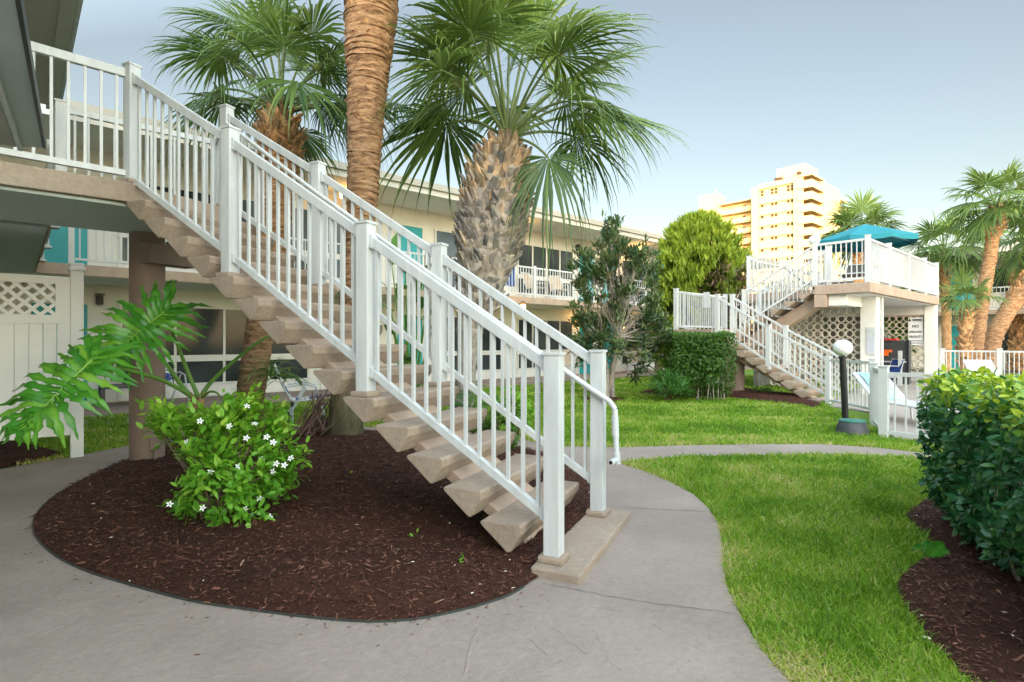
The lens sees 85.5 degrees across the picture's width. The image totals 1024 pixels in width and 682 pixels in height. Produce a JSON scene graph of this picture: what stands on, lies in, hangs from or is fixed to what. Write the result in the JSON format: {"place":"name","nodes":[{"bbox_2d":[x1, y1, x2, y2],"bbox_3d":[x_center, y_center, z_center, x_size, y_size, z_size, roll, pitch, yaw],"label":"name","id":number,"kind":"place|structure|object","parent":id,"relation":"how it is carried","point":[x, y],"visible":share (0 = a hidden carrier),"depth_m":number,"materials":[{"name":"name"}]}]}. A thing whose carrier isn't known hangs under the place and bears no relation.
{"place":"outdoors","nodes":[
{"label":"outdoors","id":0,"kind":"place"},
{"bbox_2d":[28,367,751,414],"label":"patio","id":1,"kind":"structure","parent":0,"point":[117,407],"depth_m":13.52,"materials":[{"name":"concrete"}]},
{"bbox_2d":[98,383,127,400],"bbox_3d":[-8.103,1.113,11.408,0.642,0.435,0.516,0,0,-42],"label":"side table","id":2,"kind":"object","parent":1,"relation":"on","point":[101,391],"visible":0.33,"depth_m":11.19,"materials":[{"name":"plastic"}]},
{"bbox_2d":[165,356,189,401],"bbox_3d":[-7.375,0.836,11.762,0.871,1.004,0.612,0,0,28],"label":"strap chair","id":3,"kind":"object","parent":1,"relation":"on","point":[169,378],"visible":0.25,"depth_m":12.03,"materials":[{"name":"white plastic"}]},
{"bbox_2d":[562,349,579,377],"bbox_3d":[2.087,0.825,20.249,0.568,1.018,0.748,0,0,-11],"label":"patio chair","id":4,"kind":"object","parent":1,"relation":"on","point":[567,359],"visible":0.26,"depth_m":20.47,"materials":[{"name":"white plastic"}]},
{"bbox_2d":[0,99,780,402],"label":"motel building","id":5,"kind":"structure","parent":0,"point":[214,352],"depth_m":13.73,"materials":[{"name":"beige paint"}]},
{"bbox_2d":[27,300,90,400],"bbox_3d":[-9.332,0.250,11.441,1.020,2.160,0.043,0,0,-42],"label":"door","id":6,"kind":"structure","parent":5,"relation":"in","point":[87,305],"depth_m":11.70,"materials":[{"name":"white paint"}]},
{"bbox_2d":[27,162,90,264],"bbox_3d":[-9.332,-2.500,11.441,1.020,2.160,0.043,0,0,-42],"label":"door","id":7,"kind":"structure","parent":5,"relation":"in","point":[58,239],"depth_m":11.48,"materials":[{"name":"teal paint"}]},
{"bbox_2d":[68,227,194,268],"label":"balcony railing","id":8,"kind":"object","parent":5,"relation":"on","point":[71,244],"visible":0.16,"depth_m":10.39,"materials":[{"name":"metal"}]},
{"bbox_2d":[117,177,306,272],"bbox_3d":[-7.020,-2.507,13.513,4.260,2.135,0.058,0,0,-42],"label":"window","id":9,"kind":"structure","parent":5,"relation":"in","point":[123,235],"depth_m":13.15,"materials":[{"name":"grey glass"}]},
{"bbox_2d":[117,303,310,400],"bbox_3d":[-7.020,0.242,13.513,4.260,2.135,0.058,0,0,-42],"label":"window","id":10,"kind":"structure","parent":5,"relation":"in","point":[223,342],"depth_m":13.40,"materials":[{"name":"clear glass"}]},
{"bbox_2d":[326,217,377,282],"bbox_3d":[-4.586,-2.507,15.704,1.710,2.135,0.058,0,0,-42],"label":"window","id":11,"kind":"structure","parent":5,"relation":"in","point":[338,226],"depth_m":15.46,"materials":[{"name":"grey glass"}]},
{"bbox_2d":[290,237,424,286],"bbox_3d":[-3.869,-1.940,14.090,3.895,1.050,0.090,0,0,-42],"label":"balcony railing","id":12,"kind":"object","parent":5,"relation":"on","point":[385,282],"visible":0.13,"depth_m":14.58,"materials":[{"name":"white paint"}]},
{"bbox_2d":[395,313,423,364],"bbox_3d":[-3.142,0.250,17.014,1.020,2.160,0.043,0,0,-42],"label":"door","id":13,"kind":"structure","parent":5,"relation":"in","point":[422,355],"depth_m":17.17,"materials":[{"name":"teal paint"}]},
{"bbox_2d":[395,222,423,288],"bbox_3d":[-3.142,-2.500,17.014,1.020,2.160,0.043,0,0,-42],"label":"door","id":14,"kind":"structure","parent":5,"relation":"in","point":[418,231],"depth_m":17.07,"materials":[{"name":"teal paint"}]},
{"bbox_2d":[434,228,457,287],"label":"window","id":15,"kind":"structure","parent":5,"relation":"in","point":[444,236],"depth_m":17.97,"materials":[{"name":"grey glass"}]},
{"bbox_2d":[447,316,500,380],"bbox_3d":[-1.390,0.242,18.581,2.910,2.135,0.058,0,0,-42],"label":"window","id":16,"kind":"structure","parent":5,"relation":"in","point":[486,334],"depth_m":19.03,"materials":[{"name":"grey glass"}]},
{"bbox_2d":[424,252,533,294],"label":"balcony railing","id":17,"kind":"object","parent":5,"relation":"on","point":[425,264],"visible":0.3,"depth_m":17.73,"materials":[{"name":"white paint"}]},
{"bbox_2d":[521,272,546,298],"bbox_3d":[0.757,-1.925,19.466,0.748,1.018,0.568,0,0,39],"label":"patio chair","id":18,"kind":"object","parent":5,"relation":"on","point":[530,282],"visible":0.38,"depth_m":19.54,"materials":[{"name":"white plastic"}]},
{"bbox_2d":[516,318,572,376],"bbox_3d":[1.307,0.242,21.010,3.050,2.135,0.058,0,0,-42],"label":"window","id":19,"kind":"structure","parent":5,"relation":"in","point":[562,326],"depth_m":20.85,"materials":[{"name":"clear glass"}]},
{"bbox_2d":[516,243,573,299],"bbox_3d":[1.307,-2.507,21.010,3.050,2.135,0.058,0,0,-42],"label":"window","id":20,"kind":"structure","parent":5,"relation":"in","point":[557,261],"depth_m":20.96,"materials":[{"name":"clear glass"}]},
{"bbox_2d":[549,275,568,299],"bbox_3d":[1.698,-1.925,20.306,0.568,1.018,0.748,0,0,-17],"label":"patio chair","id":21,"kind":"object","parent":5,"relation":"on","point":[558,285],"visible":0.49,"depth_m":20.51,"materials":[{"name":"white plastic"}]},
{"bbox_2d":[532,266,608,300],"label":"balcony railing","id":22,"kind":"object","parent":5,"relation":"on","point":[534,282],"visible":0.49,"depth_m":18.82,"materials":[{"name":"white paint"}]},
{"bbox_2d":[578,324,593,373],"bbox_3d":[3.008,0.250,22.551,0.970,2.160,0.043,0,0,-42],"label":"door","id":23,"kind":"structure","parent":5,"relation":"in","point":[580,371],"depth_m":22.40,"materials":[{"name":"teal paint"}]},
{"bbox_2d":[621,259,651,305],"bbox_3d":[6.115,-2.507,25.340,3.710,2.135,0.058,0,0,-42],"label":"window","id":24,"kind":"structure","parent":5,"relation":"in","point":[626,262],"depth_m":24.73,"materials":[{"name":"grey glass"}]},
{"bbox_2d":[620,322,667,370],"bbox_3d":[6.115,0.242,25.340,3.710,2.135,0.058,0,0,-42],"label":"window","id":25,"kind":"structure","parent":5,"relation":"in","point":[623,367],"depth_m":24.68,"materials":[{"name":"grey glass"}]},
{"bbox_2d":[0,426,963,681],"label":"path","id":26,"kind":"structure","parent":0,"point":[55,626],"depth_m":2.66,"materials":[{"name":"concrete"}]},
{"bbox_2d":[0,262,85,457],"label":"privacy fence","id":27,"kind":"object","parent":26,"relation":"on","point":[55,332],"visible":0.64,"depth_m":6.33,"materials":[{"name":"plastic"}]},
{"bbox_2d":[129,231,193,460],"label":"column","id":28,"kind":"structure","parent":26,"relation":"on","point":[152,255],"depth_m":6.07,"materials":[{"name":"brown paint"}]},
{"bbox_2d":[0,161,218,232],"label":"landing","id":29,"kind":"object","parent":28,"relation":"on","point":[36,195],"visible":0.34,"depth_m":4.86,"materials":[{"name":"beige paint"}]},
{"bbox_2d":[0,41,124,175],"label":"landing railing","id":30,"kind":"object","parent":29,"relation":"on","point":[51,53],"visible":0.88,"depth_m":4.74,"materials":[{"name":"white plastic"}]},
{"bbox_2d":[54,98,218,204],"bbox_3d":[-3.841,-1.952,5.925,1.635,1.084,1.049,0,0,-42],"label":"landing railing","id":31,"kind":"object","parent":29,"relation":"on","point":[60,128],"visible":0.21,"depth_m":6.00,"materials":[{"name":"white plastic"}]},
{"bbox_2d":[5,464,541,654],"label":"spilled chips","id":32,"kind":"object","parent":26,"relation":"on","point":[272,615],"visible":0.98,"depth_m":2.81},
{"bbox_2d":[32,459,524,622],"bbox_3d":[-2.595,1.364,4.166,5.585,0.018,1.413,0,0,36],"label":"bed edging","id":33,"kind":"object","parent":26,"relation":"on","point":[282,613],"visible":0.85,"depth_m":2.85,"materials":[{"name":"concrete"}]},
{"bbox_2d":[6,506,727,612],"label":"path joints","id":34,"kind":"object","parent":26,"relation":"on","point":[627,598],"visible":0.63,"depth_m":2.94,"materials":[{"name":"concrete"}]},
{"bbox_2d":[126,199,630,584],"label":"staircase","id":35,"kind":"structure","parent":26,"relation":"on","point":[510,522],"depth_m":4.12,"materials":[{"name":"beige paint"}]},
{"bbox_2d":[119,61,569,565],"bbox_3d":[-1.591,-0.590,4.166,4.205,3.809,0.155,0,0,25],"label":"stair railing","id":36,"kind":"object","parent":35,"relation":"on","point":[368,249],"visible":0.94,"depth_m":3.88,"materials":[{"name":"white plastic"}]},
{"bbox_2d":[216,103,620,517],"bbox_3d":[-1.142,-0.590,5.013,4.322,3.809,0.284,0,0,26],"label":"stair railing","id":37,"kind":"object","parent":35,"relation":"on","point":[439,260],"visible":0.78,"depth_m":4.74,"materials":[{"name":"white plastic"}]},
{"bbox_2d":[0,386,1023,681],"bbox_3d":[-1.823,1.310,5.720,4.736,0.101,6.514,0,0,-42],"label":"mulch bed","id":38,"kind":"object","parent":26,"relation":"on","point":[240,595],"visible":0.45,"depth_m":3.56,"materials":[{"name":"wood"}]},
{"bbox_2d":[0,279,269,467],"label":"philodendron","id":39,"kind":"object","parent":38,"relation":"on","point":[119,345],"visible":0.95,"depth_m":4.77,"materials":[{"name":"green plant"}]},
{"bbox_2d":[134,381,313,527],"bbox_3d":[-2.222,0.921,4.214,1.434,1.233,1.029,0,0,2],"label":"flowering shrub","id":40,"kind":"object","parent":38,"relation":"on","point":[235,484],"visible":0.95,"depth_m":4.07,"materials":[{"name":"green plant"}]},
{"bbox_2d":[292,388,334,437],"bbox_3d":[-2.843,1.020,7.788,0.696,0.676,1.143,0,0,-20],"label":"stalk pile","id":41,"kind":"object","parent":38,"relation":"on","point":[312,420],"visible":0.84,"depth_m":7.72,"materials":[{"name":"brown plant"}]},
{"bbox_2d":[326,0,452,435],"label":"palm tree","id":42,"kind":"object","parent":38,"relation":"on","point":[369,42],"visible":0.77,"depth_m":7.54,"materials":[{"name":"brown plant"}]},
{"bbox_2d":[382,233,426,386],"bbox_3d":[-1.308,-0.088,7.288,0.868,2.892,1.542,0,0,2],"label":"broad leaf plant","id":43,"kind":"object","parent":38,"relation":"on","point":[394,240],"visible":0.2,"depth_m":7.47,"materials":[{"name":"plant"}]},
{"bbox_2d":[444,381,505,408],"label":"fern","id":44,"kind":"object","parent":38,"relation":"on","point":[470,400],"visible":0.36,"depth_m":7.54,"materials":[{"name":"green plant"}]},
{"bbox_2d":[470,392,525,449],"bbox_3d":[-0.203,1.005,6.591,0.811,0.838,0.698,0,0,-42],"label":"bush","id":45,"kind":"object","parent":38,"relation":"on","point":[486,424],"visible":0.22,"depth_m":6.51,"materials":[{"name":"green plant"}]},
{"bbox_2d":[497,382,534,444],"bbox_3d":[0.059,0.961,7.002,0.568,0.883,0.528,0,0,-42],"label":"bush","id":46,"kind":"object","parent":38,"relation":"on","point":[531,412],"visible":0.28,"depth_m":7.01,"materials":[{"name":"green plant"}]},
{"bbox_2d":[464,615,711,674],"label":"path trowel ridges","id":47,"kind":"object","parent":26,"relation":"on","point":[603,644],"visible":1,"depth_m":2.50,"materials":[{"name":"concrete"}]},
{"bbox_2d":[0,369,994,681],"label":"lawn","id":48,"kind":"structure","parent":0,"point":[852,413],"depth_m":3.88,"materials":[{"name":"plant"}]},
{"bbox_2d":[0,440,60,466],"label":"mulch bed","id":49,"kind":"object","parent":48,"relation":"on","point":[23,456],"visible":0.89,"depth_m":6.59,"materials":[{"name":"wood"}]},
{"bbox_2d":[239,354,310,389],"bbox_3d":[-3.541,0.462,8.187,1.034,0.532,1.103,0,0,-3],"label":"spiky plant","id":50,"kind":"object","parent":48,"relation":"on","point":[268,373],"visible":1,"depth_m":8.18,"materials":[{"name":"green plant"}]},
{"bbox_2d":[137,0,434,421],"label":"palm tree","id":51,"kind":"object","parent":48,"relation":"on","point":[278,122],"visible":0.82,"depth_m":9.09,"materials":[{"name":"green plant"}]},
{"bbox_2d":[273,364,324,414],"bbox_3d":[-3.685,0.896,9.663,0.871,1.004,0.612,0,0,-22],"label":"strap chair","id":52,"kind":"object","parent":48,"relation":"on","point":[298,398],"visible":0.48,"depth_m":9.47,"materials":[{"name":"white plastic"}]},
{"bbox_2d":[373,0,694,431],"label":"palm tree","id":53,"kind":"object","parent":48,"relation":"on","point":[495,203],"visible":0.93,"depth_m":8.05,"materials":[{"name":"green plant"}]},
{"bbox_2d":[562,209,672,396],"bbox_3d":[2.572,-0.861,13.274,2.868,4.661,2.263,0,0,6],"label":"tree","id":54,"kind":"object","parent":48,"relation":"on","point":[618,316],"visible":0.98,"depth_m":12.95,"materials":[{"name":"green plant"}]},
{"bbox_2d":[645,367,694,401],"bbox_3d":[3.576,0.986,12.585,1.333,0.842,1.131,0,0,-42],"label":"bush","id":55,"kind":"object","parent":48,"relation":"on","point":[667,383],"visible":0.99,"depth_m":12.46,"materials":[{"name":"green plant"}]},
{"bbox_2d":[642,208,753,368],"bbox_3d":[6.538,-1.479,19.042,4.126,6.079,3.840,0,0,-42],"label":"conifer","id":56,"kind":"object","parent":48,"relation":"on","point":[702,264],"visible":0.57,"depth_m":18.10,"materials":[{"name":"green plant"}]},
{"bbox_2d":[662,330,740,399],"bbox_3d":[4.388,0.572,12.998,1.597,1.660,1.469,0,0,0],"label":"hedge","id":57,"kind":"object","parent":48,"relation":"on","point":[693,352],"visible":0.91,"depth_m":12.63,"materials":[{"name":"green plant"}]},
{"bbox_2d":[637,386,820,407],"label":"mulch bed","id":58,"kind":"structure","parent":48,"relation":"on","point":[780,399],"depth_m":12.97,"materials":[{"name":"wood"}]},
{"bbox_2d":[673,293,837,401],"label":"staircase","id":59,"kind":"structure","parent":48,"relation":"on","point":[800,312],"depth_m":14.14,"materials":[{"name":"beige paint"}]},
{"bbox_2d":[673,288,727,331],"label":"stair railing","id":60,"kind":"object","parent":59,"relation":"on","point":[677,293],"visible":0.9,"depth_m":15.01,"materials":[{"name":"white paint"}]},
{"bbox_2d":[703,292,709,307],"bbox_3d":[5.014,-1.060,14.297,0.010,0.400,0.180,0,0,-42],"label":"notice","id":61,"kind":"object","parent":60,"relation":"attached to","point":[706,299],"visible":1,"depth_m":14.29,"materials":[{"name":"white plastic"}]},
{"bbox_2d":[714,294,831,403],"bbox_3d":[6.108,0.102,13.183,0.120,2.596,2.700,0,0,-42],"label":"stair railing","id":62,"kind":"object","parent":59,"relation":"on","point":[769,363],"visible":0.98,"depth_m":13.09,"materials":[{"name":"white paint"}]},
{"bbox_2d":[741,241,817,329],"bbox_3d":[7.042,-1.413,14.671,0.120,2.207,1.940,0,0,-42],"label":"stair railing","id":63,"kind":"object","parent":59,"relation":"on","point":[814,248],"visible":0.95,"depth_m":14.50,"materials":[{"name":"white paint"}]},
{"bbox_2d":[729,294,846,399],"bbox_3d":[6.817,0.070,13.889,0.120,2.659,2.800,0,0,-42],"label":"stair railing","id":64,"kind":"object","parent":59,"relation":"on","point":[786,330],"visible":0.67,"depth_m":13.94,"materials":[{"name":"white paint"}]},
{"bbox_2d":[758,245,832,323],"bbox_3d":[7.786,-1.413,15.340,0.120,2.207,1.940,0,0,-42],"label":"stair railing","id":65,"kind":"object","parent":59,"relation":"on","point":[827,264],"visible":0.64,"depth_m":15.19,"materials":[{"name":"white paint"}]},
{"bbox_2d":[835,418,869,436],"bbox_3d":[5.018,1.279,8.172,0.465,0.242,0.470,0,0,-42],"label":"utility box","id":66,"kind":"object","parent":48,"relation":"on","point":[854,426],"visible":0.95,"depth_m":8.03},
{"bbox_2d":[832,340,852,417],"bbox_3d":[5.229,0.690,8.763,0.284,1.425,0.284,0,0,-42],"label":"globe lamp","id":67,"kind":"object","parent":66,"relation":"on","point":[842,349],"visible":0.99,"depth_m":8.72,"materials":[{"name":"black metal"}]},
{"bbox_2d":[811,187,909,316],"bbox_3d":[14.910,-2.554,23.985,3.813,7.988,3.746,0,0,-42],"label":"palm tree","id":68,"kind":"object","parent":48,"relation":"on","point":[843,220],"visible":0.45,"depth_m":23.69,"materials":[{"name":"green plant"}]},
{"bbox_2d":[869,363,889,437],"bbox_3d":[6.028,0.876,9.214,0.198,1.047,3.118,0,0,30],"label":"fence post","id":69,"kind":"object","parent":48,"relation":"on","point":[879,397],"visible":0.99,"depth_m":7.91,"materials":[{"name":"white paint"}]},
{"bbox_2d":[888,372,941,438],"bbox_3d":[6.458,0.881,6.502,0.129,1.037,3.545,0,0,-40],"label":"pool fence","id":70,"kind":"object","parent":48,"relation":"on","point":[905,375],"visible":0.3,"depth_m":7.70,"materials":[{"name":"white paint"}]},
{"bbox_2d":[897,499,1023,681],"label":"mulch bed hedge","id":71,"kind":"object","parent":48,"relation":"on","point":[1006,664],"visible":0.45,"depth_m":2.78,"materials":[{"name":"wood"}]},
{"bbox_2d":[911,540,949,558],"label":"seedling","id":72,"kind":"object","parent":71,"relation":"on","point":[937,549],"visible":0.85,"depth_m":3.52,"materials":[{"name":"green plant"}]},
{"bbox_2d":[914,364,1023,580],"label":"hedge","id":73,"kind":"object","parent":71,"relation":"on","point":[985,477],"visible":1,"depth_m":3.22,"materials":[{"name":"green plant"}]},
{"bbox_2d":[0,347,1021,468],"bbox_3d":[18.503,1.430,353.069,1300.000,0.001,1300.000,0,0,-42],"label":"ground","id":74,"kind":"structure","parent":0,"point":[1006,372],"depth_m":25.16,"materials":[{"name":"soil"}]},
{"bbox_2d":[0,0,82,272],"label":"motel wing","id":75,"kind":"structure","parent":74,"relation":"on","point":[24,87],"depth_m":5.86,"materials":[{"name":"paint"}]},
{"bbox_2d":[39,102,59,261],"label":"walkway railing","id":76,"kind":"object","parent":75,"relation":"on","point":[47,245],"visible":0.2,"depth_m":6.91,"materials":[{"name":"white plastic"}]},
{"bbox_2d":[900,206,1001,371],"bbox_3d":[19.010,-2.228,24.423,4.020,7.350,3.929,0,0,-42],"label":"palm tree","id":77,"kind":"object","parent":74,"relation":"on","point":[946,258],"visible":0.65,"depth_m":24.32,"materials":[{"name":"green plant"}]},
{"bbox_2d":[880,242,1023,370],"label":"motel wing","id":78,"kind":"structure","parent":74,"relation":"on","point":[991,316],"depth_m":27.06,"materials":[{"name":"paint"}]},
{"bbox_2d":[951,326,958,367],"bbox_3d":[22.243,0.300,27.563,0.045,2.100,1.000,0,0,-42],"label":"door","id":79,"kind":"structure","parent":78,"relation":"in","point":[954,332],"depth_m":27.71,"materials":[{"name":"teal paint"}]},
{"bbox_2d":[913,286,1023,310],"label":"balcony railing","id":80,"kind":"object","parent":78,"relation":"on","point":[992,295],"visible":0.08,"depth_m":25.24,"materials":[{"name":"white paint"}]},
{"bbox_2d":[991,267,1008,294],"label":"window","id":81,"kind":"structure","parent":78,"relation":"in","point":[1000,283],"depth_m":26.40,"materials":[{"name":"glass"}]},
{"bbox_2d":[958,195,1023,371],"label":"palm tree","id":82,"kind":"object","parent":74,"relation":"on","point":[1015,340],"visible":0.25,"depth_m":25.77,"materials":[{"name":"green plant"}]},
{"bbox_2d":[63,0,1023,283],"label":"sky","id":83,"kind":"structure","parent":0,"point":[895,98],"materials":[{"name":"blue"}]},
{"bbox_2d":[699,163,846,322],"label":"apartment tower","id":84,"kind":"structure","parent":0,"point":[787,210],"depth_m":134.85,"materials":[{"name":"paint"}]},
{"bbox_2d":[880,287,923,365],"bbox_3d":[20.626,-0.847,29.019,3.041,4.499,2.457,0,0,-42],"label":"shrub","id":85,"kind":"object","parent":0,"point":[899,331],"visible":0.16,"depth_m":28.54,"materials":[{"name":"green plant"}]},
{"bbox_2d":[819,372,1015,439],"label":"pool deck","id":86,"kind":"structure","parent":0,"point":[900,412],"depth_m":11.08,"materials":[{"name":"concrete"}]},
{"bbox_2d":[747,282,938,393],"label":"sun deck","id":87,"kind":"structure","parent":86,"relation":"on","point":[873,301],"depth_m":16.32,"materials":[{"name":"beige paint"}]},
{"bbox_2d":[746,250,825,293],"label":"deck railing","id":88,"kind":"object","parent":87,"relation":"on","point":[749,258],"visible":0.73,"depth_m":15.84,"materials":[{"name":"white paint"}]},
{"bbox_2d":[751,260,822,292],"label":"deck railing","id":89,"kind":"object","parent":87,"relation":"on","point":[772,264],"visible":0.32,"depth_m":17.35,"materials":[{"name":"white paint"}]},
{"bbox_2d":[770,307,859,389],"bbox_3d":[8.364,0.190,15.370,0.090,2.220,2.377,0,0,-42],"label":"breeze block screen","id":90,"kind":"object","parent":87,"relation":"attached to","point":[828,335],"visible":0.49,"depth_m":15.19,"materials":[{"name":"concrete"}]},
{"bbox_2d":[818,234,870,281],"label":"deck railing","id":91,"kind":"object","parent":87,"relation":"on","point":[867,240],"visible":1,"depth_m":13.38,"materials":[{"name":"white paint"}]},
{"bbox_2d":[837,264,864,283],"bbox_3d":[9.255,-1.785,14.918,0.634,0.773,1.853,0,0,38],"label":"lounge chair","id":92,"kind":"object","parent":87,"relation":"on","point":[853,271],"visible":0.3,"depth_m":15.32,"materials":[{"name":"white plastic"}]},
{"bbox_2d":[818,224,918,281],"bbox_3d":[10.200,-2.390,16.020,2.419,1.979,2.419,0,0,-21],"label":"umbrella","id":93,"kind":"object","parent":87,"relation":"on","point":[896,238],"visible":0.74,"depth_m":15.64,"materials":[{"name":"teal fabric"}]},
{"bbox_2d":[866,327,879,354],"bbox_3d":[9.279,0.000,14.153,0.364,0.700,0.170,0,0,-2],"label":"notice board","id":94,"kind":"object","parent":87,"relation":"attached to","point":[870,340],"visible":1,"depth_m":14.14,"materials":[{"name":"white plastic"}]},
{"bbox_2d":[880,314,923,380],"bbox_3d":[12.882,0.206,18.422,0.090,2.172,1.388,0,0,-42],"label":"breeze block screen","id":95,"kind":"object","parent":87,"relation":"attached to","point":[917,351],"visible":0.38,"depth_m":18.30,"materials":[{"name":"concrete"}]},
{"bbox_2d":[908,317,922,344],"bbox_3d":[13.136,-0.316,18.039,0.036,0.908,0.406,0,0,-42],"label":"warning sign","id":96,"kind":"object","parent":95,"relation":"attached to","point":[915,330],"visible":1,"depth_m":18.03,"materials":[{"name":"plastic"}]},
{"bbox_2d":[871,238,938,296],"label":"deck railing","id":97,"kind":"object","parent":87,"relation":"on","point":[913,272],"visible":0.96,"depth_m":15.17,"materials":[{"name":"white paint"}]},
{"bbox_2d":[829,358,877,412],"bbox_3d":[6.897,0.867,11.306,0.170,1.067,1.625,0,0,0],"label":"pool fence","id":98,"kind":"object","parent":86,"relation":"on","point":[872,360],"visible":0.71,"depth_m":11.19,"materials":[{"name":"white paint"}]},
{"bbox_2d":[884,351,901,385],"bbox_3d":[11.695,0.840,17.357,0.050,1.080,0.880,0,0,-42],"label":"pipe rack","id":99,"kind":"object","parent":86,"relation":"on","point":[899,364],"visible":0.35,"depth_m":17.06,"materials":[{"name":"white plastic"}]},
{"bbox_2d":[880,340,910,384],"bbox_3d":[12.282,0.670,17.826,0.390,1.420,0.884,0,0,-42],"label":"storage cabinet","id":100,"kind":"object","parent":86,"relation":"on","point":[896,346],"visible":0.45,"depth_m":17.59,"materials":[{"name":"black metal"}]},
{"bbox_2d":[889,359,904,384],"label":"lounge chair","id":101,"kind":"object","parent":86,"relation":"on","point":[894,362],"visible":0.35,"depth_m":17.15,"materials":[{"name":"fabric"}]},
{"bbox_2d":[852,372,956,426],"bbox_3d":[6.712,0.988,9.493,0.634,0.804,1.831,0,0,-2],"label":"lounge chair","id":102,"kind":"object","parent":86,"relation":"on","point":[861,380],"visible":0.26,"depth_m":9.92,"materials":[{"name":"white plastic"}]},
{"bbox_2d":[859,373,901,398],"bbox_3d":[6.691,0.810,10.081,0.400,0.436,0.573,0,0,-2],"label":"towel","id":103,"kind":"object","parent":102,"relation":"on","point":[866,376],"visible":0.32,"depth_m":10.04,"materials":[{"name":"fabric"}]},
{"bbox_2d":[937,264,1011,374],"bbox_3d":[15.405,-0.609,18.766,2.584,4.062,2.464,0,0,-42],"label":"palm tree","id":104,"kind":"object","parent":86,"relation":"on","point":[966,323],"visible":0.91,"depth_m":18.65,"materials":[{"name":"green plant"}]},
{"bbox_2d":[934,156,1023,359],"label":"palm tree","id":105,"kind":"object","parent":86,"relation":"on","point":[990,224],"visible":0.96,"depth_m":19.32,"materials":[{"name":"green plant"}]},
{"bbox_2d":[963,360,998,383],"bbox_3d":[12.182,0.946,14.004,0.634,0.888,1.756,0,0,18],"label":"lounge chair","id":106,"kind":"object","parent":86,"relation":"on","point":[973,365],"visible":0.26,"depth_m":14.71,"materials":[{"name":"white plastic"}]},
{"bbox_2d":[940,348,1023,375],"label":"pool fence","id":107,"kind":"object","parent":86,"relation":"on","point":[999,351],"visible":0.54,"depth_m":16.93,"materials":[{"name":"white paint"}]},
{"bbox_2d":[979,204,1023,367],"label":"palm tree","id":108,"kind":"object","parent":86,"relation":"on","point":[1000,324],"visible":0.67,"depth_m":20.38,"materials":[{"name":"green plant"}]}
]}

